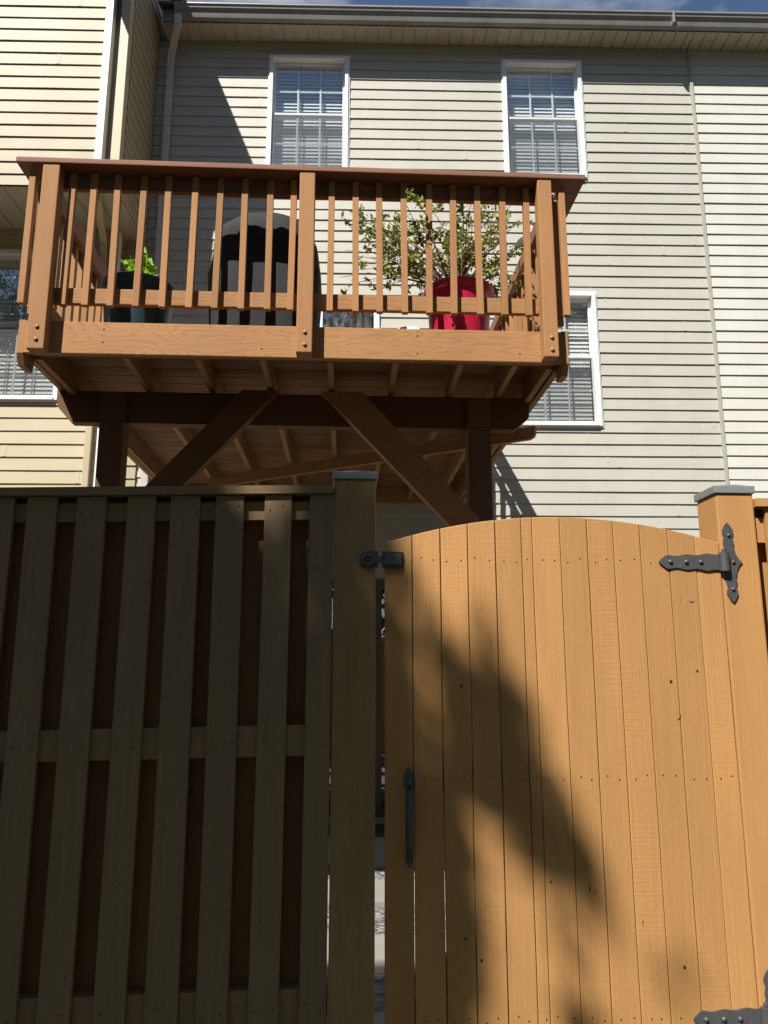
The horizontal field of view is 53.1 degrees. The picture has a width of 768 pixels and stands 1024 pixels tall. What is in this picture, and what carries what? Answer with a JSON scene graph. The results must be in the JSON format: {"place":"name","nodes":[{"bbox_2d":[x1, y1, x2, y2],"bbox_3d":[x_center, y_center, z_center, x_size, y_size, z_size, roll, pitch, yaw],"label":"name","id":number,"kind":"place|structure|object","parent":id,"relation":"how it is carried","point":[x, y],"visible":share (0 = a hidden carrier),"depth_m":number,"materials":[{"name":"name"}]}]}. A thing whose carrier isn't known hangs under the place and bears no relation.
{"place":"outdoors","nodes":[
{"label":"outdoors","id":0,"kind":"place"},
{"bbox_2d":[0,0,185,486],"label":"town house","id":1,"kind":"structure","parent":0,"point":[78,78],"depth_m":7.10,"materials":[{"name":"beige plastic"}]},
{"bbox_2d":[0,249,65,401],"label":"window","id":2,"kind":"structure","parent":1,"relation":"in","point":[16,385],"depth_m":7.37,"materials":[{"name":"white plastic"}]},
{"bbox_2d":[398,326,418,328],"bbox_3d":[0.132,-0.930,4.150,0.148,0.087,0.148,1,-11,-3],"label":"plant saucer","id":3,"kind":"object","parent":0,"point":[408,327],"visible":0.09,"depth_m":4.09,"materials":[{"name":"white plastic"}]},
{"bbox_2d":[329,824,503,841],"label":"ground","id":4,"kind":"structure","parent":0,"point":[379,830],"depth_m":6.42,"materials":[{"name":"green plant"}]},
{"bbox_2d":[0,470,377,1023],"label":"fence","id":5,"kind":"object","parent":4,"relation":"on","point":[171,735],"visible":1,"depth_m":2.27,"materials":[{"name":"wood"}]},
{"bbox_2d":[16,156,584,839],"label":"raised deck","id":6,"kind":"structure","parent":4,"relation":"on","point":[432,420],"depth_m":4.06,"materials":[{"name":"brown wood"}]},
{"bbox_2d":[99,247,175,323],"bbox_3d":[-1.391,-1.178,4.352,0.424,0.653,0.424,1,-11,-3],"label":"potted plant","id":7,"kind":"object","parent":6,"relation":"on","point":[125,280],"visible":0.38,"depth_m":4.19,"materials":[{"name":"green plant"}]},
{"bbox_2d":[208,212,321,326],"bbox_3d":[-0.667,-1.260,4.358,0.620,0.816,0.514,1,-11,-3],"label":"covered grill","id":8,"kind":"object","parent":6,"relation":"on","point":[255,260],"visible":0.49,"depth_m":4.12,"materials":[{"name":"fabric"}]},
{"bbox_2d":[340,188,534,330],"bbox_3d":[0.332,-1.396,4.305,1.165,1.062,0.893,1,-11,-3],"label":"potted shrub","id":9,"kind":"object","parent":6,"relation":"on","point":[466,285],"visible":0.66,"depth_m":4.38,"materials":[{"name":"green plant"}]},
{"bbox_2d":[669,10,767,498],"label":"town house","id":10,"kind":"structure","parent":4,"relation":"on","point":[727,55],"depth_m":7.94,"materials":[{"name":"plastic"}]},
{"bbox_2d":[694,485,767,1007],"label":"fence","id":11,"kind":"object","parent":4,"relation":"on","point":[740,511],"visible":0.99,"depth_m":2.38,"materials":[{"name":"wood"}]},
{"bbox_2d":[359,517,767,1023],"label":"gate","id":12,"kind":"structure","parent":11,"relation":"attached to","point":[605,773],"depth_m":2.29,"materials":[{"name":"paint"}]},
{"bbox_2d":[327,842,507,1011],"bbox_3d":[0.500,2.207,4.173,11.000,0.001,3.950,0,-11,0],"label":"gravel bed","id":13,"kind":"object","parent":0,"point":[379,979],"depth_m":3.97,"materials":[{"name":"grey gravel"}]},
{"bbox_2d":[326,837,474,1023],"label":"stepping path","id":14,"kind":"structure","parent":13,"relation":"on","point":[379,903],"depth_m":4.35,"materials":[{"name":"concrete"}]},
{"bbox_2d":[134,1,724,823],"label":"town house","id":15,"kind":"structure","parent":0,"point":[624,419],"depth_m":7.95,"materials":[{"name":"beige plastic"}]},
{"bbox_2d":[266,54,349,166],"bbox_3d":[-0.794,-4.111,8.259,0.890,1.460,0.517,0,-11,-1],"label":"window","id":16,"kind":"structure","parent":15,"relation":"in","point":[308,108],"depth_m":8.15,"materials":[{"name":"white plastic"}]},
{"bbox_2d":[320,312,379,327],"bbox_3d":[-0.653,-1.256,7.724,1.245,1.710,0.555,0,-11,-1],"label":"sliding door","id":17,"kind":"structure","parent":15,"relation":"in","point":[335,319],"depth_m":7.76,"materials":[{"name":"glass"}]},
{"bbox_2d":[329,580,469,816],"bbox_3d":[-0.067,1.703,7.194,1.880,2.100,0.660,0,-11,-1],"label":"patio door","id":18,"kind":"structure","parent":15,"relation":"in","point":[380,584],"depth_m":7.05,"materials":[{"name":"metal"}]},
{"bbox_2d":[501,59,587,179],"bbox_3d":[1.675,-4.095,8.313,0.896,1.450,0.517,0,-11,-1],"label":"window","id":19,"kind":"structure","parent":15,"relation":"in","point":[543,102],"depth_m":8.21,"materials":[{"name":"white plastic"}]},
{"bbox_2d":[520,292,603,427],"bbox_3d":[1.689,-1.468,7.789,0.897,1.452,0.517,0,-11,-1],"label":"window","id":20,"kind":"structure","parent":15,"relation":"in","point":[576,402],"depth_m":7.63,"materials":[{"name":"white plastic"}]},
{"bbox_2d":[186,0,767,11],"label":"sky","id":21,"kind":"structure","parent":0,"point":[678,5],"materials":[{"name":"blue"}]}
]}

